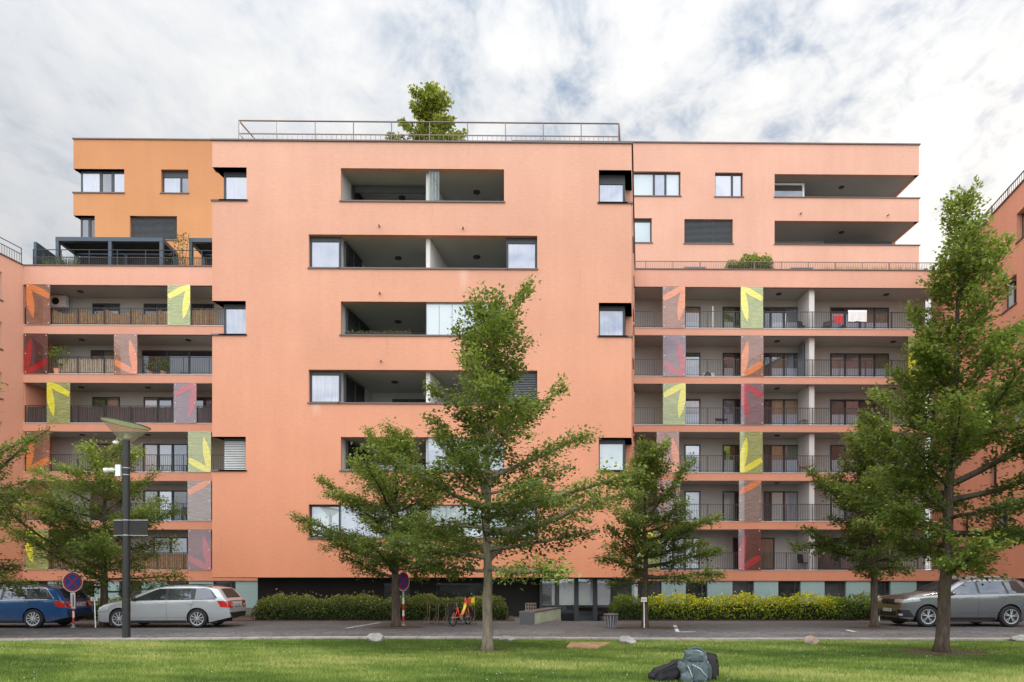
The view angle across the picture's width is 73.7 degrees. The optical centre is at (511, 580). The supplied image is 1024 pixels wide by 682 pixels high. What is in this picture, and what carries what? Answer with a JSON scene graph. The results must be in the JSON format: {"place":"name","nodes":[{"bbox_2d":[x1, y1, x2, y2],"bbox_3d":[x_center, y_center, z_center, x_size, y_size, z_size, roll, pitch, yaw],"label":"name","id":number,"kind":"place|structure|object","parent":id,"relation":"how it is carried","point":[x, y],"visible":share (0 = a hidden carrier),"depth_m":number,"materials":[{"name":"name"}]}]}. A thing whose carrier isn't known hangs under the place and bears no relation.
{"place":"outdoors","nodes":[
{"label":"outdoors","id":0,"kind":"place"},
{"bbox_2d":[246,608,608,620],"bbox_3d":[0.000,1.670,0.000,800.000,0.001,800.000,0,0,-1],"label":"ground","id":1,"kind":"structure","parent":0,"point":[249,612],"depth_m":37.65,"materials":[{"name":"grey concrete"}]},
{"bbox_2d":[0,237,22,586],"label":"apartment building","id":2,"kind":"structure","parent":1,"relation":"on","point":[11,340],"depth_m":40.48,"materials":[{"name":"orange paint"}]},
{"bbox_2d":[18,138,257,607],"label":"apartment building","id":3,"kind":"structure","parent":1,"relation":"on","point":[165,188],"depth_m":42.82,"materials":[{"name":"orange paint"}]},
{"bbox_2d":[18,581,47,583],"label":"ground floor window","id":4,"kind":"structure","parent":3,"relation":"in","point":[40,582],"depth_m":41.47,"materials":[{"name":"black glass"}]},
{"bbox_2d":[39,345,78,373],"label":"potted plant","id":5,"kind":"object","parent":3,"relation":"on","point":[56,370],"visible":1,"depth_m":41.28,"materials":[{"name":"green plant"}]},
{"bbox_2d":[50,295,68,308],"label":"air conditioner","id":6,"kind":"object","parent":3,"relation":"attached to","point":[59,300],"visible":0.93,"depth_m":42.76,"materials":[{"name":"white metal"}]},
{"bbox_2d":[53,251,81,264],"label":"terrace plant","id":7,"kind":"object","parent":3,"relation":"on","point":[65,261],"visible":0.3,"depth_m":41.73,"materials":[{"name":"green plant"}]},
{"bbox_2d":[58,359,113,373],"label":"privacy screen","id":8,"kind":"object","parent":3,"relation":"attached to","point":[82,365],"visible":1,"depth_m":41.45,"materials":[{"name":"brown wood"}]},
{"bbox_2d":[81,218,94,256],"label":"window","id":9,"kind":"structure","parent":3,"relation":"in","point":[87,224],"depth_m":44.55,"materials":[{"name":"white glass"}]},
{"bbox_2d":[83,581,93,597],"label":"ground floor window","id":10,"kind":"structure","parent":3,"relation":"in","point":[87,593],"depth_m":41.52,"materials":[{"name":"black glass"}]},
{"bbox_2d":[81,171,123,191],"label":"window","id":11,"kind":"structure","parent":3,"relation":"in","point":[91,181],"depth_m":44.56,"materials":[{"name":"white glass"}]},
{"bbox_2d":[53,309,166,324],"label":"privacy screen","id":12,"kind":"object","parent":3,"relation":"attached to","point":[98,317],"visible":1,"depth_m":41.46,"materials":[{"name":"brown wood"}]},
{"bbox_2d":[55,237,177,264],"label":"pergola","id":13,"kind":"object","parent":3,"relation":"on","point":[105,244],"visible":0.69,"depth_m":43.07,"materials":[{"name":"black metal"}]},
{"bbox_2d":[49,553,187,568],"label":"privacy screen","id":14,"kind":"object","parent":3,"relation":"attached to","point":[170,561],"visible":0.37,"depth_m":41.50,"materials":[{"name":"brown wood"}]},
{"bbox_2d":[29,407,210,422],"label":"privacy screen","id":15,"kind":"object","parent":3,"relation":"attached to","point":[98,413],"visible":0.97,"depth_m":41.47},
{"bbox_2d":[121,581,141,597],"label":"ground floor window","id":16,"kind":"structure","parent":3,"relation":"in","point":[133,593],"depth_m":41.55,"materials":[{"name":"black glass"}]},
{"bbox_2d":[138,360,159,373],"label":"potted plant","id":17,"kind":"object","parent":3,"relation":"on","point":[153,367],"visible":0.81,"depth_m":41.88,"materials":[{"name":"green plant"}]},
{"bbox_2d":[131,218,177,240],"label":"window","id":18,"kind":"structure","parent":3,"relation":"in","point":[140,227],"depth_m":44.51,"materials":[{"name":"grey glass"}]},
{"bbox_2d":[154,358,173,373],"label":"potted plant","id":19,"kind":"object","parent":3,"relation":"on","point":[160,370],"visible":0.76,"depth_m":41.86,"materials":[{"name":"green plant"}]},
{"bbox_2d":[160,171,188,193],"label":"window","id":20,"kind":"structure","parent":3,"relation":"in","point":[174,182],"depth_m":44.56,"materials":[{"name":"white glass"}]},
{"bbox_2d":[168,581,188,585],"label":"ground floor window","id":21,"kind":"structure","parent":3,"relation":"in","point":[187,582],"depth_m":41.59,"materials":[{"name":"black glass"}]},
{"bbox_2d":[167,230,190,264],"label":"terrace plant","id":22,"kind":"object","parent":3,"relation":"on","point":[179,246],"visible":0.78,"depth_m":41.95,"materials":[{"name":"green plant"}]},
{"bbox_2d":[189,238,211,264],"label":"pergola","id":23,"kind":"object","parent":3,"relation":"on","point":[201,243],"visible":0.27,"depth_m":42.45,"materials":[{"name":"grey metal"}]},
{"bbox_2d":[192,309,214,324],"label":"privacy screen","id":24,"kind":"object","parent":3,"relation":"attached to","point":[200,316],"visible":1,"depth_m":41.53,"materials":[{"name":"brown wood"}]},
{"bbox_2d":[214,581,235,589],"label":"ground floor window","id":25,"kind":"structure","parent":3,"relation":"in","point":[232,584],"depth_m":41.63,"materials":[{"name":"black glass"}]},
{"bbox_2d":[210,120,637,620],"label":"apartment building","id":26,"kind":"structure","parent":1,"relation":"on","point":[320,247],"depth_m":30.00,"materials":[{"name":"paint"}]},
{"bbox_2d":[211,304,246,335],"bbox_3d":[-12.375,-11.453,30.036,1.566,1.519,0.470,0,0,-1],"label":"window","id":27,"kind":"structure","parent":26,"relation":"in","point":[234,314],"depth_m":30.22,"materials":[{"name":"white glass"}]},
{"bbox_2d":[211,438,246,471],"bbox_3d":[-12.375,-5.514,30.036,1.566,1.519,0.470,0,0,-1],"label":"window","id":28,"kind":"structure","parent":26,"relation":"in","point":[234,448],"depth_m":30.17,"materials":[{"name":"white metal"}]},
{"bbox_2d":[211,172,247,201],"bbox_3d":[-12.356,-17.312,30.037,1.604,1.486,0.470,0,0,-1],"label":"window","id":29,"kind":"structure","parent":26,"relation":"in","point":[235,183],"depth_m":30.22,"materials":[{"name":"white glass"}]},
{"bbox_2d":[310,237,340,266],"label":"window","id":30,"kind":"structure","parent":26,"relation":"in","point":[324,251],"depth_m":30.14,"materials":[{"name":"white glass"}]},
{"bbox_2d":[310,371,340,401],"bbox_3d":[-8.232,-8.508,30.142,1.346,1.422,0.080,0,0,-1],"label":"window","id":31,"kind":"structure","parent":26,"relation":"in","point":[325,386],"depth_m":30.14,"materials":[{"name":"white glass"}]},
{"bbox_2d":[310,505,340,536],"bbox_3d":[-8.232,-2.596,30.142,1.346,1.440,0.080,0,0,-1],"label":"window","id":32,"kind":"structure","parent":26,"relation":"in","point":[331,514],"depth_m":30.14,"materials":[{"name":"white glass"}]},
{"bbox_2d":[345,329,410,333],"bbox_3d":[-5.883,-10.921,30.036,2.893,0.299,0.377,0,0,-1],"label":"flower box","id":33,"kind":"object","parent":26,"relation":"on","point":[362,331],"visible":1,"depth_m":29.97,"materials":[{"name":"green plant"}]},
{"bbox_2d":[384,584,409,603],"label":"window","id":34,"kind":"structure","parent":26,"relation":"in","point":[387,587],"depth_m":31.63,"materials":[{"name":"black glass"}]},
{"bbox_2d":[386,81,468,139],"bbox_3d":[-3.966,-21.490,33.170,3.727,5.086,3.706,0,0,21],"label":"tree","id":35,"kind":"object","parent":26,"relation":"on","point":[432,104],"visible":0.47,"depth_m":32.37,"materials":[{"name":"green plant"}]},
{"bbox_2d":[436,584,482,603],"bbox_3d":[-2.434,0.635,31.668,2.174,0.922,0.090,0,0,-1],"label":"window","id":36,"kind":"structure","parent":26,"relation":"in","point":[442,590],"depth_m":31.67,"materials":[{"name":"black glass"}]},
{"bbox_2d":[506,238,536,267],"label":"window","id":37,"kind":"structure","parent":26,"relation":"in","point":[520,252],"depth_m":30.24,"materials":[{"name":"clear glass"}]},
{"bbox_2d":[508,372,536,402],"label":"window","id":38,"kind":"structure","parent":26,"relation":"in","point":[531,382],"depth_m":30.19,"materials":[{"name":"grey glass"}]},
{"bbox_2d":[597,439,624,471],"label":"window","id":39,"kind":"structure","parent":26,"relation":"in","point":[608,448],"depth_m":30.43,"materials":[{"name":"white glass"}]},
{"bbox_2d":[597,175,632,204],"bbox_3d":[4.535,-17.312,30.243,1.549,1.486,0.470,0,0,-1],"label":"window","id":40,"kind":"structure","parent":26,"relation":"in","point":[611,187],"depth_m":30.41,"materials":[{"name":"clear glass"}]},
{"bbox_2d":[597,306,632,337],"bbox_3d":[4.535,-11.453,30.243,1.549,1.519,0.470,0,0,-1],"label":"window","id":41,"kind":"structure","parent":26,"relation":"in","point":[611,318],"depth_m":30.43,"materials":[{"name":"white glass"}]},
{"bbox_2d":[0,636,1011,640],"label":"kerb","id":42,"kind":"structure","parent":1,"relation":"on","point":[467,637],"depth_m":18.62,"materials":[{"name":"stone"}]},
{"bbox_2d":[519,607,560,624],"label":"ramp wall","id":43,"kind":"structure","parent":1,"relation":"on","point":[533,616],"depth_m":26.24,"materials":[{"name":"grey concrete"}]},
{"bbox_2d":[79,615,1023,620],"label":"planting bed","id":44,"kind":"object","parent":1,"relation":"on","point":[249,617],"visible":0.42,"depth_m":27.65,"materials":[{"name":"soil"}]},
{"bbox_2d":[0,434,192,625],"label":"tree","id":45,"kind":"object","parent":44,"relation":"on","point":[103,552],"visible":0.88,"depth_m":24.09,"materials":[{"name":"green plant"}]},
{"bbox_2d":[79,595,134,619],"bbox_3d":[-18.881,1.047,28.368,7.645,1.185,1.306,0,0,-1],"label":"hedge","id":46,"kind":"object","parent":44,"relation":"on","point":[92,617],"visible":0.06,"depth_m":28.02,"materials":[{"name":"green plant"}]},
{"bbox_2d":[251,588,507,619],"bbox_3d":[-5.349,0.966,28.229,10.488,1.346,1.530,0,0,-1],"label":"hedge","id":47,"kind":"object","parent":44,"relation":"on","point":[283,608],"visible":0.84,"depth_m":27.79,"materials":[{"name":"green plant"}]},
{"bbox_2d":[608,588,886,619],"bbox_3d":[9.859,0.983,28.415,11.641,1.321,1.515,0,0,-1],"label":"hedge","id":48,"kind":"object","parent":44,"relation":"on","point":[763,609],"visible":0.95,"depth_m":27.98,"materials":[{"name":"green plant"}]},
{"bbox_2d":[512,140,945,607],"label":"apartment building","id":49,"kind":"structure","parent":1,"relation":"on","point":[713,208],"depth_m":43.10,"materials":[{"name":"orange paint"}]},
{"bbox_2d":[635,219,652,242],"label":"window","id":50,"kind":"structure","parent":49,"relation":"in","point":[642,227],"depth_m":43.20,"materials":[{"name":"white glass"}]},
{"bbox_2d":[638,581,660,603],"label":"ground floor window","id":51,"kind":"structure","parent":49,"relation":"in","point":[656,587],"depth_m":41.94,"materials":[{"name":"black glass"}]},
{"bbox_2d":[634,173,681,196],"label":"window","id":52,"kind":"structure","parent":49,"relation":"in","point":[645,184],"depth_m":43.20,"materials":[{"name":"white glass"}]},
{"bbox_2d":[686,581,706,603],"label":"ground floor window","id":53,"kind":"structure","parent":49,"relation":"in","point":[698,591],"depth_m":41.97,"materials":[{"name":"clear glass"}]},
{"bbox_2d":[683,220,733,243],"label":"window","id":54,"kind":"structure","parent":49,"relation":"in","point":[695,231],"depth_m":43.21,"materials":[{"name":"grey metal"}]},
{"bbox_2d":[714,174,743,197],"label":"window","id":55,"kind":"structure","parent":49,"relation":"in","point":[726,185],"depth_m":43.26,"materials":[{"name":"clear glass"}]},
{"bbox_2d":[732,581,752,603],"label":"ground floor window","id":56,"kind":"structure","parent":49,"relation":"in","point":[738,586],"depth_m":42.00,"materials":[{"name":"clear glass"}]},
{"bbox_2d":[739,252,773,268],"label":"terrace shrub","id":57,"kind":"object","parent":49,"relation":"on","point":[761,264],"visible":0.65,"depth_m":42.24,"materials":[{"name":"green plant"}]},
{"bbox_2d":[778,581,799,603],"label":"ground floor window","id":58,"kind":"structure","parent":49,"relation":"in","point":[787,588],"depth_m":42.04,"materials":[{"name":"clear glass"}]},
{"bbox_2d":[798,342,804,374],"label":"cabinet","id":59,"kind":"object","parent":49,"relation":"on","point":[801,351],"visible":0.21,"depth_m":42.95,"materials":[{"name":"grey metal"}]},
{"bbox_2d":[825,581,844,603],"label":"ground floor window","id":60,"kind":"structure","parent":49,"relation":"in","point":[834,588],"depth_m":42.08,"materials":[{"name":"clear glass"}]},
{"bbox_2d":[834,315,842,322],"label":"cloth","id":61,"kind":"object","parent":49,"relation":"hanging from","point":[838,318],"visible":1,"depth_m":41.85,"materials":[{"name":"red fabric"}]},
{"bbox_2d":[848,310,866,321],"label":"towel","id":62,"kind":"object","parent":49,"relation":"hanging from","point":[857,315],"visible":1,"depth_m":41.87,"materials":[{"name":"white fabric"}]},
{"bbox_2d":[827,265,923,269],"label":"ornamental grass","id":63,"kind":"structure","parent":49,"relation":"on","point":[877,268],"depth_m":42.19,"materials":[{"name":"green plant"}]},
{"bbox_2d":[870,581,889,595],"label":"ground floor window","id":64,"kind":"structure","parent":49,"relation":"in","point":[884,589],"depth_m":42.12,"materials":[{"name":"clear glass"}]},
{"bbox_2d":[916,581,934,589],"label":"ground floor window","id":65,"kind":"structure","parent":49,"relation":"in","point":[919,584],"depth_m":42.15,"materials":[{"name":"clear glass"}]},
{"bbox_2d":[945,170,1023,581],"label":"apartment building","id":66,"kind":"structure","parent":1,"relation":"on","point":[1008,215],"depth_m":34.95,"materials":[{"name":"orange paint"}]},
{"bbox_2d":[994,465,996,487],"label":"window","id":67,"kind":"structure","parent":66,"relation":"in","point":[995,472],"depth_m":36.40,"materials":[{"name":"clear glass"}]},
{"bbox_2d":[995,516,1007,545],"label":"window","id":68,"kind":"structure","parent":66,"relation":"in","point":[1002,520],"depth_m":35.57,"materials":[{"name":"grey glass"}]},
{"bbox_2d":[1001,278,1016,314],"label":"window","id":69,"kind":"structure","parent":66,"relation":"in","point":[1011,300],"depth_m":34.67,"materials":[{"name":"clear glass"}]},
{"bbox_2d":[1015,213,1023,244],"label":"window","id":70,"kind":"structure","parent":66,"relation":"in","point":[1022,237],"depth_m":33.62,"materials":[{"name":"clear glass"}]},
{"bbox_2d":[0,621,1023,637],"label":"road","id":71,"kind":"structure","parent":0,"point":[731,629],"depth_m":22.86,"materials":[{"name":"grey asphalt"}]},
{"bbox_2d":[0,377,55,595],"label":"tree","id":72,"kind":"object","parent":71,"relation":"on","point":[9,501],"visible":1,"depth_m":20.62,"materials":[{"name":"green plant"}]},
{"bbox_2d":[0,584,92,627],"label":"parked car","id":73,"kind":"object","parent":71,"relation":"on","point":[40,606],"visible":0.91,"depth_m":23.48,"materials":[{"name":"blue paint"}]},
{"bbox_2d":[62,572,82,626],"bbox_3d":[-15.327,0.677,23.855,0.710,1.945,0.176,0,0,-1],"label":"road sign","id":74,"kind":"object","parent":71,"relation":"on","point":[71,582],"visible":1,"depth_m":23.80,"materials":[{"name":"metal"}]},
{"bbox_2d":[79,625,133,627],"bbox_3d":[-14.359,1.644,24.140,1.916,0.001,1.406,0,0,-1],"label":"tree pit","id":75,"kind":"object","parent":71,"relation":"on","point":[111,626],"visible":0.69,"depth_m":23.74,"materials":[{"name":"soil"}]},
{"bbox_2d":[91,597,96,627],"bbox_3d":[-14.504,1.127,23.704,0.229,1.088,0.053,0,0,-1],"label":"post sign","id":76,"kind":"object","parent":75,"relation":"on","point":[94,599],"visible":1,"depth_m":23.70,"materials":[{"name":"white paint"}]},
{"bbox_2d":[99,417,150,637],"bbox_3d":[-10.725,-1.404,18.947,1.284,6.108,1.221,0,0,-1],"label":"street lamp","id":77,"kind":"object","parent":71,"relation":"on","point":[126,616],"visible":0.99,"depth_m":18.87,"materials":[{"name":"grey metal"}]},
{"bbox_2d":[103,465,130,476],"bbox_3d":[-10.915,-3.032,18.862,0.665,0.316,0.212,0,0,-22],"label":"security camera","id":78,"kind":"object","parent":77,"relation":"attached to","point":[118,470],"visible":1,"depth_m":18.82,"materials":[{"name":"white plastic"}]},
{"bbox_2d":[114,519,147,535],"bbox_3d":[-10.570,-1.457,18.949,0.950,0.444,0.214,0,0,-1],"label":"notice board","id":79,"kind":"object","parent":77,"relation":"attached to","point":[138,527],"visible":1,"depth_m":18.92,"materials":[{"name":"metal"}]},
{"bbox_2d":[97,584,245,627],"bbox_3d":[-12.128,0.889,24.396,4.696,1.513,2.135,0,0,-1],"label":"parked car","id":80,"kind":"object","parent":71,"relation":"on","point":[197,605],"visible":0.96,"depth_m":23.56,"materials":[{"name":"silver metal"}]},
{"bbox_2d":[286,417,500,626],"bbox_3d":[-3.970,-1.990,24.774,6.510,7.388,7.612,0,0,-37],"label":"tree","id":81,"kind":"object","parent":71,"relation":"on","point":[387,489],"visible":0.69,"depth_m":23.82,"materials":[{"name":"green plant"}]},
{"bbox_2d":[367,626,423,628],"bbox_3d":[-4.142,1.644,23.836,2.002,0.001,1.427,0,0,9],"label":"tree pit","id":82,"kind":"object","parent":71,"relation":"on","point":[389,627],"visible":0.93,"depth_m":23.74,"materials":[{"name":"soil"}]},
{"bbox_2d":[399,572,409,625],"bbox_3d":[-3.961,0.671,24.722,0.176,1.959,0.697,0,0,38],"label":"road sign","id":83,"kind":"object","parent":71,"relation":"on","point":[404,581],"visible":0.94,"depth_m":24.72,"materials":[{"name":"metal"}]},
{"bbox_2d":[424,603,476,623],"bbox_3d":[-2.289,1.245,25.464,1.929,0.798,0.446,0,0,-1],"label":"bicycle rack","id":84,"kind":"object","parent":71,"relation":"on","point":[446,620],"visible":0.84,"depth_m":25.65,"materials":[{"name":"grey metal"}]},
{"bbox_2d":[447,595,474,625],"bbox_3d":[-1.887,1.105,24.925,0.669,1.084,1.690,-3,-2,27],"label":"bicycle","id":85,"kind":"object","parent":71,"relation":"on","point":[470,600],"visible":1,"depth_m":25.00,"materials":[{"name":"metal"}]},
{"bbox_2d":[612,627,676,628],"bbox_3d":[4.612,1.644,23.581,2.534,0.001,1.280,0,0,-1],"label":"tree pit","id":86,"kind":"object","parent":71,"relation":"on","point":[645,628],"visible":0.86,"depth_m":23.25,"materials":[{"name":"soil"}]},
{"bbox_2d":[603,613,618,627],"bbox_3d":[3.418,1.389,23.572,0.540,0.481,0.540,0,0,-1],"label":"litter bin","id":87,"kind":"object","parent":86,"relation":"on","point":[610,619],"visible":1,"depth_m":23.40,"materials":[{"name":"grey metal"}]},
{"bbox_2d":[641,597,646,627],"bbox_3d":[4.585,1.131,23.705,0.197,1.077,0.052,0,0,-1],"label":"post sign","id":88,"kind":"object","parent":86,"relation":"on","point":[644,599],"visible":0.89,"depth_m":23.68,"materials":[{"name":"white paint"}]},
{"bbox_2d":[589,434,727,627],"bbox_3d":[4.950,-1.685,24.142,4.895,6.782,4.420,0,0,-1],"label":"tree","id":89,"kind":"object","parent":71,"relation":"on","point":[679,527],"visible":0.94,"depth_m":23.42,"materials":[{"name":"green plant"}]},
{"bbox_2d":[785,406,934,627],"bbox_3d":[12.643,-2.193,24.058,4.635,7.797,4.584,0,0,-15],"label":"tree","id":90,"kind":"object","parent":71,"relation":"on","point":[860,531],"visible":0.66,"depth_m":23.76,"materials":[{"name":"green plant"}]},
{"bbox_2d":[848,627,898,628],"bbox_3d":[12.507,1.644,23.578,1.768,0.001,1.255,0,0,-1],"label":"tree pit","id":91,"kind":"object","parent":71,"relation":"on","point":[874,628],"visible":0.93,"depth_m":23.25,"materials":[{"name":"soil"}]},
{"bbox_2d":[878,576,1023,626],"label":"parked car","id":92,"kind":"object","parent":71,"relation":"on","point":[975,602],"visible":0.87,"depth_m":24.02,"materials":[{"name":"grey paint"}]},
{"bbox_2d":[0,638,1023,681],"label":"lawn","id":93,"kind":"structure","parent":0,"point":[502,659],"depth_m":13.69,"materials":[{"name":"plant"}]},
{"bbox_2d":[366,633,383,640],"bbox_3d":[-3.636,1.539,18.171,0.493,0.282,0.337,0,0,-1],"label":"boulder","id":94,"kind":"object","parent":93,"relation":"on","point":[375,636],"visible":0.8,"depth_m":18.05,"materials":[{"name":"white stone"}]},
{"bbox_2d":[459,648,518,652],"bbox_3d":[-0.511,1.620,15.690,1.492,0.001,1.030,0,0,-1],"label":"tree pit","id":95,"kind":"object","parent":93,"relation":"on","point":[474,650],"visible":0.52,"depth_m":15.74,"materials":[{"name":"soil"}]},
{"bbox_2d":[351,273,653,650],"bbox_3d":[0.178,-2.783,16.255,6.494,8.947,6.035,0,0,16],"label":"tree","id":96,"kind":"object","parent":93,"relation":"on","point":[491,330],"visible":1,"depth_m":15.27,"materials":[{"name":"green plant"}]},
{"bbox_2d":[500,635,515,641],"bbox_3d":[-0.113,1.573,18.248,0.410,0.191,0.318,0,0,37],"label":"boulder","id":97,"kind":"object","parent":93,"relation":"on","point":[507,638],"visible":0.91,"depth_m":18.14,"materials":[{"name":"white stone"}]},
{"bbox_2d":[567,642,611,648],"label":"stone slab","id":98,"kind":"structure","parent":93,"relation":"on","point":[591,645],"depth_m":16.73,"materials":[{"name":"beige stone"}]},
{"bbox_2d":[619,636,635,644],"bbox_3d":[2.924,1.542,17.294,0.441,0.276,0.321,0,0,-1],"label":"boulder","id":99,"kind":"object","parent":93,"relation":"on","point":[629,640],"visible":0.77,"depth_m":17.18,"materials":[{"name":"white stone"}]},
{"bbox_2d":[648,659,682,681],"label":"duffel bag","id":100,"kind":"object","parent":93,"relation":"on","point":[669,671],"visible":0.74,"depth_m":10.87,"materials":[{"name":"black fabric"}]},
{"bbox_2d":[677,646,711,681],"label":"rucksack","id":101,"kind":"object","parent":93,"relation":"on","point":[694,666],"visible":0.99,"depth_m":10.79,"materials":[{"name":"grey fabric"}]},
{"bbox_2d":[706,652,718,679],"bbox_3d":[3.185,1.412,11.198,0.329,0.487,0.354,0,0,-1],"label":"travel bag","id":102,"kind":"object","parent":93,"relation":"on","point":[713,660],"visible":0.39,"depth_m":11.04,"materials":[{"name":"brown fabric"}]},
{"bbox_2d":[804,635,818,643],"bbox_3d":[7.571,1.537,17.281,0.349,0.287,0.219,0,0,-1],"label":"boulder","id":103,"kind":"object","parent":93,"relation":"on","point":[811,639],"visible":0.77,"depth_m":17.21,"materials":[{"name":"beige stone"}]},
{"bbox_2d":[843,174,1023,652],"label":"tree","id":104,"kind":"object","parent":93,"relation":"on","point":[965,426],"visible":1,"depth_m":15.11,"materials":[{"name":"green plant"}]},
{"bbox_2d":[882,649,1003,655],"bbox_3d":[9.729,1.620,15.360,2.656,0.001,1.539,0,0,-1],"label":"tree pit","id":105,"kind":"object","parent":93,"relation":"on","point":[955,651],"visible":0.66,"depth_m":15.30,"materials":[{"name":"soil"}]},
{"bbox_2d":[1010,635,1023,640],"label":"boulder","id":106,"kind":"object","parent":93,"relation":"on","point":[1017,638],"visible":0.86,"depth_m":18.25,"materials":[{"name":"white stone"}]},
{"bbox_2d":[0,0,1023,569],"label":"sky","id":107,"kind":"structure","parent":0,"point":[946,77],"materials":[{"name":"white"}]},
{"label":"planter","id":108,"kind":"object","parent":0,"visible":0},
{"bbox_2d":[726,259,746,268],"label":"terrace shrub","id":109,"kind":"object","parent":108,"relation":"in","point":[734,265],"visible":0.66,"depth_m":42.19,"materials":[{"name":"green plant"}]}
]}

